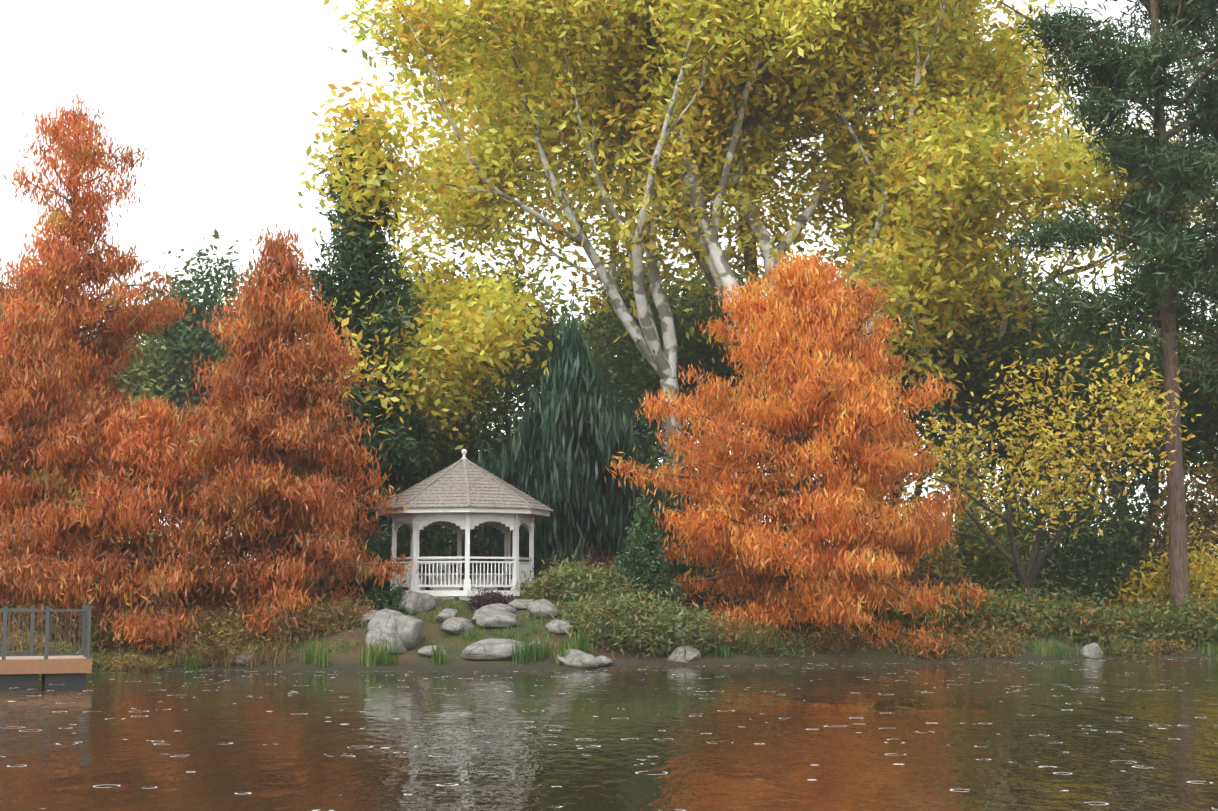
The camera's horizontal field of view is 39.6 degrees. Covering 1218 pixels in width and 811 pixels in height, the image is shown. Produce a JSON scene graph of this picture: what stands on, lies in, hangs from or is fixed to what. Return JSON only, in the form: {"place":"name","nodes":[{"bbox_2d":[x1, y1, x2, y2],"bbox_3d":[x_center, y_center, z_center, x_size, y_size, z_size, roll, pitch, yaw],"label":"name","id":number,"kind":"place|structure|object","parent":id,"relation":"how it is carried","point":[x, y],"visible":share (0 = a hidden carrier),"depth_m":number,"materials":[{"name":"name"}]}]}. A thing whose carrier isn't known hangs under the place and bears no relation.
{"place":"outdoors","nodes":[
{"label":"outdoors","id":0,"kind":"place"},
{"bbox_2d":[0,657,1217,810],"bbox_3d":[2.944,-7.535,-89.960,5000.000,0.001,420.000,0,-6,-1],"label":"lake water","id":1,"kind":"structure","parent":0,"point":[1132,734],"depth_m":22.96,"materials":[{"name":"brown liquid"}]},
{"bbox_2d":[0,605,91,684],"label":"dock","id":2,"kind":"object","parent":1,"relation":"on","point":[29,668],"visible":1,"depth_m":35.91,"materials":[{"name":"brown wood"}]},
{"bbox_2d":[0,0,1217,568],"label":"sky","id":3,"kind":"structure","parent":0,"point":[219,95],"materials":[{"name":"white"}]},
{"bbox_2d":[72,587,1217,671],"bbox_3d":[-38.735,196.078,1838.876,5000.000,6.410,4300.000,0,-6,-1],"label":"ground","id":4,"kind":"structure","parent":0,"point":[347,661],"depth_m":44.48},
{"bbox_2d":[0,629,64,654],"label":"shrub","id":5,"kind":"object","parent":4,"relation":"on","point":[10,649],"visible":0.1,"depth_m":41.16,"materials":[{"name":"green plant"}]},
{"bbox_2d":[0,618,76,654],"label":"shrub","id":6,"kind":"object","parent":4,"relation":"on","point":[16,635],"visible":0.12,"depth_m":41.17,"materials":[{"name":"green plant"}]},
{"bbox_2d":[0,633,126,670],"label":"shrub","id":7,"kind":"object","parent":4,"relation":"on","point":[65,650],"visible":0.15,"depth_m":41.30,"materials":[{"name":"green plant"}]},
{"bbox_2d":[0,589,151,653],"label":"bank shrub","id":8,"kind":"object","parent":4,"relation":"on","point":[55,631],"visible":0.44,"depth_m":42.63,"materials":[{"name":"green plant"}]},
{"bbox_2d":[0,284,153,635],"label":"cypress tree","id":9,"kind":"object","parent":4,"relation":"on","point":[34,375],"visible":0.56,"depth_m":45.06,"materials":[{"name":"orange plant"}]},
{"bbox_2d":[53,644,112,671],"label":"shrub","id":10,"kind":"object","parent":4,"relation":"on","point":[99,660],"visible":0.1,"depth_m":41.53,"materials":[{"name":"green plant"}]},
{"bbox_2d":[0,93,195,589],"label":"tree","id":11,"kind":"object","parent":4,"relation":"on","point":[63,268],"visible":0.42,"depth_m":52.35,"materials":[{"name":"orange plant"}]},
{"bbox_2d":[2,296,213,479],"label":"tree","id":12,"kind":"object","parent":4,"relation":"on","point":[140,371],"visible":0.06,"depth_m":87.38,"materials":[{"name":"green plant"}]},
{"bbox_2d":[96,647,172,671],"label":"shrub","id":13,"kind":"object","parent":4,"relation":"on","point":[123,664],"visible":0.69,"depth_m":41.28,"materials":[{"name":"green plant"}]},
{"bbox_2d":[12,391,285,652],"bbox_3d":[-12.232,3.449,45.099,7.379,7.832,7.323,0,-6,-1],"label":"cypress tree","id":14,"kind":"object","parent":4,"relation":"on","point":[124,497],"visible":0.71,"depth_m":44.15,"materials":[{"name":"orange plant"}]},
{"bbox_2d":[1,629,296,667],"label":"dry shore grass","id":15,"kind":"structure","parent":4,"relation":"on","point":[265,656],"depth_m":42.48,"materials":[{"name":"brown plant"}]},
{"bbox_2d":[78,594,256,657],"bbox_3d":[-11.641,6.042,43.711,5.394,2.370,3.382,-2,-6,18],"label":"bank shrub","id":16,"kind":"object","parent":4,"relation":"on","point":[205,621],"visible":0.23,"depth_m":43.19,"materials":[{"name":"green plant"}]},
{"bbox_2d":[89,228,299,551],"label":"tree","id":17,"kind":"object","parent":4,"relation":"on","point":[197,339],"visible":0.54,"depth_m":89.63,"materials":[{"name":"green plant"}]},
{"bbox_2d":[154,617,292,668],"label":"shrub","id":18,"kind":"object","parent":4,"relation":"on","point":[228,641],"visible":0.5,"depth_m":42.74,"materials":[{"name":"green plant"}]},
{"bbox_2d":[230,650,255,665],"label":"shore rock","id":19,"kind":"object","parent":4,"relation":"on","point":[242,663],"visible":0.27,"depth_m":42.57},
{"bbox_2d":[119,222,419,640],"bbox_3d":[-9.448,0.989,47.307,8.499,12.262,8.011,0,-6,-1],"label":"cypress tree","id":20,"kind":"object","parent":4,"relation":"on","point":[268,415],"visible":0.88,"depth_m":46.09,"materials":[{"name":"orange plant"}]},
{"bbox_2d":[200,590,367,653],"bbox_3d":[-8.570,5.844,44.387,5.417,2.100,3.365,0,-6,-1],"label":"bank shrub","id":21,"kind":"object","parent":4,"relation":"on","point":[286,627],"visible":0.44,"depth_m":43.81,"materials":[{"name":"green plant"}]},
{"bbox_2d":[291,590,384,638],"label":"bank shrub","id":22,"kind":"object","parent":4,"relation":"on","point":[357,610],"visible":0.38,"depth_m":44.42,"materials":[{"name":"green plant"}]},
{"bbox_2d":[283,102,445,588],"bbox_3d":[-8.460,-0.811,58.099,7.470,19.787,7.400,0,-6,-1],"label":"evergreen tree","id":23,"kind":"object","parent":4,"relation":"on","point":[359,256],"visible":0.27,"depth_m":57.23,"materials":[{"name":"green plant"}]},
{"bbox_2d":[307,523,448,598],"bbox_3d":[-7.037,5.387,51.846,5.466,3.590,3.881,0,-6,-1],"label":"shrub","id":24,"kind":"object","parent":4,"relation":"on","point":[384,552],"visible":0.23,"depth_m":51.34,"materials":[{"name":"green plant"}]},
{"bbox_2d":[356,580,409,614],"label":"round shrub","id":25,"kind":"object","parent":4,"relation":"on","point":[389,599],"visible":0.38,"depth_m":45.96,"materials":[{"name":"green plant"}]},
{"bbox_2d":[365,626,407,653],"bbox_3d":[-5.634,5.979,43.133,0.934,0.695,1.469,-4,-7,31],"label":"rock","id":26,"kind":"object","parent":4,"relation":"on","point":[385,634],"visible":0.5,"depth_m":42.79,"materials":[{"name":"stone"}]},
{"bbox_2d":[282,424,494,569],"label":"tree","id":27,"kind":"object","parent":4,"relation":"on","point":[429,457],"depth_m":58.68,"materials":[{"name":"green plant"}]},
{"bbox_2d":[368,608,422,648],"bbox_3d":[-5.454,5.759,43.669,1.366,1.030,1.294,-1,-6,9],"label":"rock","id":28,"kind":"object","parent":4,"relation":"on","point":[407,629],"visible":0.65,"depth_m":43.19,"materials":[{"name":"stone"}]},
{"bbox_2d":[396,591,435,614],"bbox_3d":[-5.304,5.398,46.317,0.830,0.648,1.152,-5,-8,37],"label":"rock","id":29,"kind":"object","parent":4,"relation":"on","point":[420,601],"visible":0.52,"depth_m":45.95,"materials":[{"name":"stone"}]},
{"bbox_2d":[294,228,560,475],"bbox_3d":[-7.218,0.665,59.901,11.316,14.438,12.205,0,-6,-1],"label":"tree","id":30,"kind":"object","parent":4,"relation":"on","point":[483,322],"visible":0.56,"depth_m":57.44,"materials":[{"name":"yellow plant"}]},
{"bbox_2d":[417,645,447,656],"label":"rock","id":31,"kind":"object","parent":4,"relation":"on","point":[422,651],"visible":0.48,"depth_m":42.80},
{"bbox_2d":[377,520,496,588],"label":"dark shrub","id":32,"kind":"object","parent":4,"relation":"on","point":[448,549],"visible":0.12,"depth_m":55.98,"materials":[{"name":"green plant"}]},
{"bbox_2d":[366,361,522,549],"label":"tree","id":33,"kind":"object","parent":4,"relation":"on","point":[446,439],"visible":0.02,"depth_m":61.99,"materials":[{"name":"green plant"}]},
{"bbox_2d":[298,626,592,667],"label":"grass tufts","id":34,"kind":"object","parent":4,"relation":"on","point":[374,655],"depth_m":42.42,"materials":[{"name":"green plant"}]},
{"bbox_2d":[441,617,473,634],"bbox_3d":[-3.993,5.792,44.471,0.704,0.464,0.933,-6,-8,43],"label":"rock","id":35,"kind":"object","parent":4,"relation":"on","point":[455,625],"visible":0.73,"depth_m":44.19,"materials":[{"name":"stone"}]},
{"bbox_2d":[370,221,549,455],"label":"broadleaf tree","id":36,"kind":"object","parent":4,"relation":"on","point":[520,284],"visible":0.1,"depth_m":64.16,"materials":[{"name":"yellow plant"}]},
{"bbox_2d":[372,449,553,600],"bbox_3d":[-4.262,3.979,49.487,4.955,5.440,4.955,4,-7,-31],"label":"gazebo","id":37,"kind":"object","parent":4,"relation":"on","point":[463,495],"visible":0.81,"depth_m":48.07,"materials":[{"name":"white paint"}]},
{"bbox_2d":[397,389,532,570],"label":"tree","id":38,"kind":"object","parent":4,"relation":"on","point":[446,453],"visible":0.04,"depth_m":59.86,"materials":[{"name":"green plant"}]},
{"bbox_2d":[368,256,580,466],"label":"tree","id":39,"kind":"object","parent":4,"relation":"on","point":[540,351],"visible":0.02,"depth_m":79.06,"materials":[{"name":"green plant"}]},
{"bbox_2d":[466,586,514,612],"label":"purple shrub","id":40,"kind":"object","parent":4,"relation":"on","point":[484,599],"visible":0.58,"depth_m":46.74,"materials":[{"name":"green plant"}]},
{"bbox_2d":[461,638,525,659],"bbox_3d":[-2.856,6.182,43.032,1.832,0.538,1.136,1,-6,-7],"label":"rock","id":41,"kind":"object","parent":4,"relation":"on","point":[492,649],"visible":0.85,"depth_m":42.59,"materials":[{"name":"stone"}]},
{"bbox_2d":[471,608,516,622],"bbox_3d":[-3.094,5.660,45.526,1.302,0.393,0.913,1,-6,-13],"label":"rock","id":42,"kind":"object","parent":4,"relation":"on","point":[479,612],"visible":0.42,"depth_m":45.30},
{"bbox_2d":[475,612,516,626],"bbox_3d":[-2.910,5.662,44.736,1.109,0.385,0.904,3,-7,-30],"label":"rock","id":43,"kind":"object","parent":4,"relation":"on","point":[499,619],"visible":0.9,"depth_m":44.44,"materials":[{"name":"stone"}]},
{"bbox_2d":[479,603,516,612],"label":"rock","id":44,"kind":"object","parent":4,"relation":"on","point":[504,607],"visible":0.46,"depth_m":46.04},
{"bbox_2d":[462,532,559,587],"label":"shrub","id":45,"kind":"object","parent":4,"relation":"on","point":[521,555],"visible":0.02,"depth_m":52.63,"materials":[{"name":"green plant"}]},
{"bbox_2d":[508,599,533,608],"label":"rock","id":46,"kind":"object","parent":4,"relation":"on","point":[519,603],"visible":0.52,"depth_m":46.41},
{"bbox_2d":[414,294,630,475],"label":"tree","id":47,"kind":"object","parent":4,"relation":"on","point":[504,410],"visible":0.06,"depth_m":62.85,"materials":[{"name":"green plant"}]},
{"bbox_2d":[297,0,812,530],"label":"sycamore tree","id":48,"kind":"object","parent":4,"relation":"on","point":[467,44],"visible":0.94,"depth_m":62.62,"materials":[{"name":"yellow plant"}]},
{"bbox_2d":[545,619,572,633],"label":"rock","id":49,"kind":"object","parent":4,"relation":"on","point":[554,625],"visible":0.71,"depth_m":44.67,"materials":[{"name":"stone"}]},
{"bbox_2d":[462,298,684,601],"bbox_3d":[-1.943,3.684,54.298,11.594,14.618,9.767,0,-6,-1],"label":"weeping conifer","id":50,"kind":"object","parent":4,"relation":"on","point":[574,436],"visible":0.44,"depth_m":53.26,"materials":[{"name":"green plant"}]},
{"bbox_2d":[557,649,599,667],"bbox_3d":[-0.836,6.439,43.107,1.130,0.461,0.892,2,-6,-19],"label":"rock","id":51,"kind":"object","parent":4,"relation":"on","point":[580,659],"visible":0.79,"depth_m":42.83,"materials":[{"name":"stone"}]},
{"bbox_2d":[502,552,655,607],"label":"juniper shrub","id":52,"kind":"object","parent":4,"relation":"on","point":[558,583],"visible":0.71,"depth_m":47.45,"materials":[{"name":"green plant"}]},
{"bbox_2d":[534,541,624,578],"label":"shrub","id":53,"kind":"object","parent":4,"relation":"on","point":[606,560],"visible":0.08,"depth_m":51.67,"materials":[{"name":"green plant"}]},
{"bbox_2d":[471,419,688,552],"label":"tree","id":54,"kind":"object","parent":4,"relation":"on","point":[652,440],"depth_m":61.72,"materials":[{"name":"green plant"}]},
{"bbox_2d":[471,295,717,522],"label":"tree","id":55,"kind":"object","parent":4,"relation":"on","point":[639,425],"visible":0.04,"depth_m":63.81,"materials":[{"name":"green plant"}]},
{"bbox_2d":[595,656,612,665],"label":"rock","id":56,"kind":"object","parent":4,"relation":"on","point":[604,660],"visible":0.48,"depth_m":43.25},
{"bbox_2d":[458,237,764,459],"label":"tree","id":57,"kind":"object","parent":4,"relation":"on","point":[698,310],"visible":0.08,"depth_m":80.59,"materials":[{"name":"green plant"}]},
{"bbox_2d":[527,575,738,662],"bbox_3d":[0.314,5.975,45.943,6.483,2.735,4.267,-1,-6,10],"label":"juniper shrub","id":58,"kind":"object","parent":4,"relation":"on","point":[626,618],"visible":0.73,"depth_m":45.23,"materials":[{"name":"green plant"}]},
{"bbox_2d":[599,494,687,613],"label":"conifer","id":59,"kind":"object","parent":4,"relation":"on","point":[642,534],"visible":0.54,"depth_m":48.04,"materials":[{"name":"green plant"}]},
{"bbox_2d":[626,478,716,594],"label":"tree","id":60,"kind":"object","parent":4,"relation":"on","point":[672,499],"depth_m":57.63,"materials":[{"name":"green plant"}]},
{"bbox_2d":[667,646,700,661],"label":"shore rock","id":61,"kind":"object","parent":4,"relation":"on","point":[689,656],"visible":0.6,"depth_m":44.67,"materials":[{"name":"stone"}]},
{"bbox_2d":[623,424,746,603],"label":"tree","id":62,"kind":"object","parent":4,"relation":"on","point":[650,466],"depth_m":60.37,"materials":[{"name":"green plant"}]},
{"bbox_2d":[179,632,1217,670],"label":"grass","id":63,"kind":"structure","parent":4,"relation":"on","point":[1050,649],"depth_m":47.72,"materials":[{"name":"green plant"}]},
{"bbox_2d":[649,520,759,611],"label":"shrub","id":64,"kind":"object","parent":4,"relation":"on","point":[676,568],"visible":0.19,"depth_m":54.78,"materials":[{"name":"green plant"}]},
{"bbox_2d":[578,260,841,509],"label":"tree","id":65,"kind":"object","parent":4,"relation":"on","point":[703,352],"visible":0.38,"depth_m":70.91,"materials":[{"name":"green plant"}]},
{"bbox_2d":[699,613,753,653],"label":"shrub","id":66,"kind":"object","parent":4,"relation":"on","point":[729,640],"visible":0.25,"depth_m":46.11,"materials":[{"name":"green plant"}]},
{"bbox_2d":[667,503,797,608],"bbox_3d":[4.322,5.444,57.182,7.428,5.997,6.216,0,-6,-1],"label":"shrub","id":67,"kind":"object","parent":4,"relation":"on","point":[734,597],"visible":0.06,"depth_m":56.22,"materials":[{"name":"green plant"}]},
{"bbox_2d":[381,0,1122,526],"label":"sycamore tree","id":68,"kind":"object","parent":4,"relation":"on","point":[815,62],"visible":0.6,"depth_m":64.97,"materials":[{"name":"yellow plant"}]},
{"bbox_2d":[694,609,818,659],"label":"shrub","id":69,"kind":"object","parent":4,"relation":"on","point":[770,640],"visible":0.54,"depth_m":46.31,"materials":[{"name":"green plant"}]},
{"bbox_2d":[603,248,1002,659],"bbox_3d":[5.739,1.741,49.644,11.475,12.698,10.686,0,-6,-1],"label":"cypress tree","id":70,"kind":"object","parent":4,"relation":"on","point":[783,339],"visible":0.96,"depth_m":48.22,"materials":[{"name":"orange plant"}]},
{"bbox_2d":[791,622,876,656],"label":"shrub","id":71,"kind":"object","parent":4,"relation":"on","point":[816,644],"visible":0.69,"depth_m":47.20,"materials":[{"name":"green plant"}]},
{"bbox_2d":[773,489,984,602],"bbox_3d":[8.918,5.787,56.741,7.044,5.988,6.943,-5,-8,37],"label":"shrub","id":72,"kind":"object","parent":4,"relation":"on","point":[922,567],"visible":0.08,"depth_m":55.78,"materials":[{"name":"green plant"}]},
{"bbox_2d":[740,281,1023,525],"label":"tree","id":73,"kind":"object","parent":4,"relation":"on","point":[916,491],"depth_m":68.83,"materials":[{"name":"green plant"}]},
{"bbox_2d":[859,583,975,636],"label":"bank shrub","id":74,"kind":"object","parent":4,"relation":"on","point":[890,615],"visible":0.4,"depth_m":48.75,"materials":[{"name":"green plant"}]},
{"bbox_2d":[885,630,979,661],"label":"shrub","id":75,"kind":"object","parent":4,"relation":"on","point":[940,650],"visible":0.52,"depth_m":46.99,"materials":[{"name":"green plant"}]},
{"bbox_2d":[824,227,1093,569],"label":"tree","id":76,"kind":"object","parent":4,"relation":"on","point":[1023,286],"visible":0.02,"depth_m":74.16,"materials":[{"name":"green plant"}]},
{"bbox_2d":[857,472,1075,603],"bbox_3d":[12.347,5.589,58.712,9.121,6.768,6.982,0,-6,-1],"label":"shrub","id":77,"kind":"object","parent":4,"relation":"on","point":[991,563],"visible":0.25,"depth_m":57.56,"materials":[{"name":"green plant"}]},
{"bbox_2d":[883,582,1053,643],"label":"bank shrub","id":78,"kind":"object","parent":4,"relation":"on","point":[993,610],"visible":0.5,"depth_m":49.19,"materials":[{"name":"green plant"}]},
{"bbox_2d":[932,616,1034,654],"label":"shrub","id":79,"kind":"object","parent":4,"relation":"on","point":[1005,634],"visible":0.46,"depth_m":48.35,"materials":[{"name":"green plant"}]},
{"bbox_2d":[754,7,1217,532],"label":"sycamore tree","id":80,"kind":"object","parent":4,"relation":"on","point":[961,198],"visible":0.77,"depth_m":61.83,"materials":[{"name":"yellow plant"}]},
{"bbox_2d":[971,636,1024,659],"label":"shrub","id":81,"kind":"object","parent":4,"relation":"on","point":[1007,649],"visible":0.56,"depth_m":47.62,"materials":[{"name":"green plant"}]},
{"bbox_2d":[868,249,1146,553],"bbox_3d":[14.451,1.288,65.856,14.029,14.612,10.101,0,-6,-1],"label":"tree","id":82,"kind":"object","parent":4,"relation":"on","point":[978,369],"visible":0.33,"depth_m":64.50,"materials":[{"name":"green plant"}]},
{"bbox_2d":[850,315,1200,601],"bbox_3d":[12.400,2.408,53.858,10.023,9.957,13.014,5,-8,-38],"label":"yellow tree","id":83,"kind":"object","parent":4,"relation":"on","point":[1028,579],"visible":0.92,"depth_m":53.21,"materials":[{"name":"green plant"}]},
{"bbox_2d":[947,446,1140,599],"bbox_3d":[15.308,5.277,60.067,9.360,7.704,7.104,0,-6,-1],"label":"thicket shrub","id":84,"kind":"object","parent":4,"relation":"on","point":[1046,538],"visible":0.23,"depth_m":58.74,"materials":[{"name":"green plant"}]},
{"bbox_2d":[988,580,1145,647],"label":"bank shrub","id":85,"kind":"object","parent":4,"relation":"on","point":[1063,617],"visible":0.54,"depth_m":50.25,"materials":[{"name":"green plant"}]},
{"bbox_2d":[1010,556,1125,607],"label":"bank shrub","id":86,"kind":"object","parent":4,"relation":"on","point":[1073,587],"visible":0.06,"depth_m":57.14,"materials":[{"name":"green plant"}]},
{"bbox_2d":[960,283,1211,546],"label":"tree","id":87,"kind":"object","parent":4,"relation":"on","point":[1149,326],"depth_m":72.96,"materials":[{"name":"green plant"}]},
{"bbox_2d":[959,268,1217,564],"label":"tree","id":88,"kind":"object","parent":4,"relation":"on","point":[1192,453],"visible":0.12,"depth_m":61.92,"materials":[{"name":"green plant"}]},
{"bbox_2d":[1079,643,1102,657],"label":"shore rock","id":89,"kind":"object","parent":4,"relation":"on","point":[1092,650],"visible":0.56,"depth_m":48.70,"materials":[{"name":"stone"}]},
{"bbox_2d":[997,0,1217,611],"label":"pine tree","id":90,"kind":"object","parent":4,"relation":"on","point":[1111,76],"visible":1,"depth_m":53.28,"materials":[{"name":"green plant"}]},
{"bbox_2d":[1081,630,1164,657],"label":"shrub","id":91,"kind":"object","parent":4,"relation":"on","point":[1131,648],"visible":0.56,"depth_m":49.66,"materials":[{"name":"green plant"}]},
{"bbox_2d":[1038,458,1217,604],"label":"shrub","id":92,"kind":"object","parent":4,"relation":"on","point":[1115,539],"visible":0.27,"depth_m":57.98,"materials":[{"name":"green plant"}]},
{"bbox_2d":[1068,590,1195,651],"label":"bank shrub","id":93,"kind":"object","parent":4,"relation":"on","point":[1149,625],"visible":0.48,"depth_m":50.74,"materials":[{"name":"green plant"}]},
{"bbox_2d":[1062,295,1217,497],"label":"tree","id":94,"kind":"object","parent":4,"relation":"on","point":[1201,433],"visible":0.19,"depth_m":61.76,"materials":[{"name":"green plant"}]},
{"bbox_2d":[1074,540,1209,611],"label":"bank shrub","id":95,"kind":"object","parent":4,"relation":"on","point":[1126,575],"visible":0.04,"depth_m":55.45,"materials":[{"name":"green plant"}]},
{"bbox_2d":[1081,0,1217,410],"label":"pine tree","id":96,"kind":"object","parent":4,"relation":"on","point":[1199,24],"visible":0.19,"depth_m":59.04,"materials":[{"name":"green plant"}]},
{"bbox_2d":[1098,439,1217,597],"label":"shrub","id":97,"kind":"object","parent":4,"relation":"on","point":[1210,535],"visible":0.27,"depth_m":57.57,"materials":[{"name":"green plant"}]},
{"bbox_2d":[1101,304,1217,511],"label":"tree","id":98,"kind":"object","parent":4,"relation":"on","point":[1209,457],"visible":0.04,"depth_m":69.91,"materials":[{"name":"green plant"}]},
{"bbox_2d":[1105,523,1217,610],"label":"shrub","id":99,"kind":"object","parent":4,"relation":"on","point":[1200,578],"visible":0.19,"depth_m":53.85,"materials":[{"name":"yellow plant"}]},
{"bbox_2d":[1107,589,1217,650],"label":"bank shrub","id":100,"kind":"object","parent":4,"relation":"on","point":[1203,620],"visible":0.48,"depth_m":51.34,"materials":[{"name":"green plant"}]},
{"bbox_2d":[1138,631,1193,656],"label":"shrub","id":101,"kind":"object","parent":4,"relation":"on","point":[1166,646],"visible":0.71,"depth_m":50.14,"materials":[{"name":"green plant"}]},
{"bbox_2d":[292,584,1208,655],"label":"lawn grass","id":102,"kind":"structure","parent":0,"point":[471,637],"depth_m":44.91,"materials":[{"name":"grass"},{"name":"soil"}]},
{"bbox_2d":[433,609,457,622],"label":"rock","id":103,"kind":"object","parent":102,"relation":"on","point":[442,615],"visible":0.6,"depth_m":45.18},
{"bbox_2d":[528,599,558,617],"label":"rock","id":104,"kind":"object","parent":102,"relation":"on","point":[543,608],"visible":0.88,"depth_m":45.35,"materials":[{"name":"stone"}]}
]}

